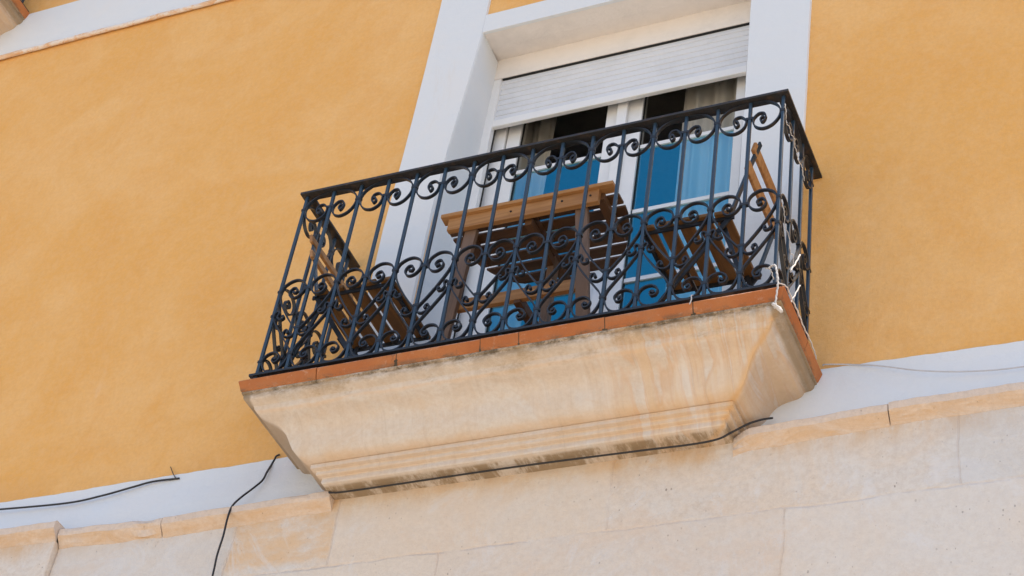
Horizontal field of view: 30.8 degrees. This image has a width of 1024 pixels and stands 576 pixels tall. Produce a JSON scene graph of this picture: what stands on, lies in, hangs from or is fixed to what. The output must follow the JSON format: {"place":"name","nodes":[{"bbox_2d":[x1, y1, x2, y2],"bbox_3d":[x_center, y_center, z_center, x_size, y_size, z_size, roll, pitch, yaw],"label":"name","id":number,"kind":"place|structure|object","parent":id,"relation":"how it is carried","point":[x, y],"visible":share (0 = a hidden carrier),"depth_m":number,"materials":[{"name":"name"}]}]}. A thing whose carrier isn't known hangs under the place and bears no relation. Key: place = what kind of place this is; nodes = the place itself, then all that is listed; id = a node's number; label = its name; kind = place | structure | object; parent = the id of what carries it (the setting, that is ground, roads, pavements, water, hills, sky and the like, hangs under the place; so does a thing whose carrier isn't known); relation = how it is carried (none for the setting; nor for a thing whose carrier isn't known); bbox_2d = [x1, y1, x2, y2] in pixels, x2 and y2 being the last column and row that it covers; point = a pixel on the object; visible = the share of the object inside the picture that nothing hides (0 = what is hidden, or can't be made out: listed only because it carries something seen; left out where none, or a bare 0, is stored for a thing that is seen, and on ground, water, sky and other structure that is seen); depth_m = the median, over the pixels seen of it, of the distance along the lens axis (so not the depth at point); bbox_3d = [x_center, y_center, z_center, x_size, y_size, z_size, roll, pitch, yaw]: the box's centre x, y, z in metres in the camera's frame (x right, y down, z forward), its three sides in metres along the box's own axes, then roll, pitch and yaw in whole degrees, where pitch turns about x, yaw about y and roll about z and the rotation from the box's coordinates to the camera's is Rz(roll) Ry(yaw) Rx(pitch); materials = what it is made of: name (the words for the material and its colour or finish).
{"place":"outdoors","nodes":[
{"label":"outdoors","id":0,"kind":"place"},
{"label":"pavement","id":1,"kind":"structure","parent":0,"visible":0},
{"bbox_2d":[0,0,1023,575],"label":"building","id":2,"kind":"structure","parent":1,"relation":"on","point":[164,164],"depth_m":7.93,"materials":[{"name":"paint"}]},
{"bbox_2d":[0,0,29,35],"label":"balcony","id":3,"kind":"structure","parent":2,"relation":"attached to","point":[14,14],"depth_m":10.86,"materials":[{"name":"stone"}]},
{"bbox_2d":[0,477,179,509],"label":"cable","id":4,"kind":"object","parent":2,"relation":"attached to","point":[124,489],"visible":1,"depth_m":7.76,"materials":[{"name":"black rubber"}]},
{"bbox_2d":[212,458,274,575],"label":"cable","id":5,"kind":"object","parent":2,"relation":"attached to","point":[236,501],"visible":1,"depth_m":7.24,"materials":[{"name":"black rubber"}]},
{"bbox_2d":[490,117,556,330],"bbox_3d":[0.016,-0.076,8.360,0.145,2.430,0.046,-10,-46,21],"label":"curtain","id":6,"kind":"object","parent":2,"relation":"hanging from","point":[541,130],"visible":0.19,"depth_m":8.76,"materials":[{"name":"blue fabric"}]},
{"bbox_2d":[239,89,821,499],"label":"balcony","id":7,"kind":"structure","parent":2,"relation":"attached to","point":[703,366],"depth_m":6.86,"materials":[{"name":"stone"}]},
{"bbox_2d":[289,234,430,366],"bbox_3d":[-0.622,0.170,7.522,0.459,0.852,0.396,-10,-46,21],"label":"folding chair","id":8,"kind":"object","parent":7,"relation":"on","point":[394,320],"visible":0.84,"depth_m":7.54,"materials":[{"name":"brown wood"}]},
{"bbox_2d":[435,180,629,340],"bbox_3d":[0.093,0.097,7.290,0.752,0.810,0.484,-10,-46,21],"label":"folding table","id":9,"kind":"object","parent":7,"relation":"on","point":[537,210],"visible":0.65,"depth_m":7.41,"materials":[{"name":"brown wood"}]},
{"bbox_2d":[645,142,783,301],"bbox_3d":[0.752,-0.089,6.984,0.459,0.852,0.396,-10,-46,21],"label":"folding chair","id":10,"kind":"object","parent":7,"relation":"on","point":[728,228],"visible":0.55,"depth_m":7.03,"materials":[{"name":"brown wood"}]},
{"bbox_2d":[765,104,816,359],"bbox_3d":[1.033,-0.193,6.822,0.086,1.093,0.411,-10,-46,21],"label":"string","id":11,"kind":"object","parent":7,"relation":"attached to","point":[777,307],"visible":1,"depth_m":6.55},
{"bbox_2d":[328,417,772,493],"bbox_3d":[0.101,0.626,6.817,1.742,0.140,0.092,-10,-46,21],"label":"cable","id":12,"kind":"object","parent":2,"relation":"attached to","point":[649,449],"visible":0.99,"depth_m":6.72,"materials":[{"name":"black rubber"}]},
{"bbox_2d":[455,75,745,337],"bbox_3d":[0.423,-0.252,8.109,1.408,2.480,0.121,-10,-46,21],"label":"balcony door","id":13,"kind":"structure","parent":2,"relation":"in","point":[633,110],"depth_m":8.32,"materials":[{"name":"white wood"}]},
{"bbox_2d":[665,77,736,300],"bbox_3d":[0.862,-0.274,7.978,0.380,2.430,0.047,-10,-46,21],"label":"curtain","id":14,"kind":"object","parent":2,"relation":"hanging from","point":[697,171],"visible":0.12,"depth_m":8.28,"materials":[{"name":"blue fabric"}]},
{"bbox_2d":[822,364,1023,371],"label":"cable","id":15,"kind":"object","parent":2,"relation":"attached to","point":[926,370],"visible":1,"depth_m":6.48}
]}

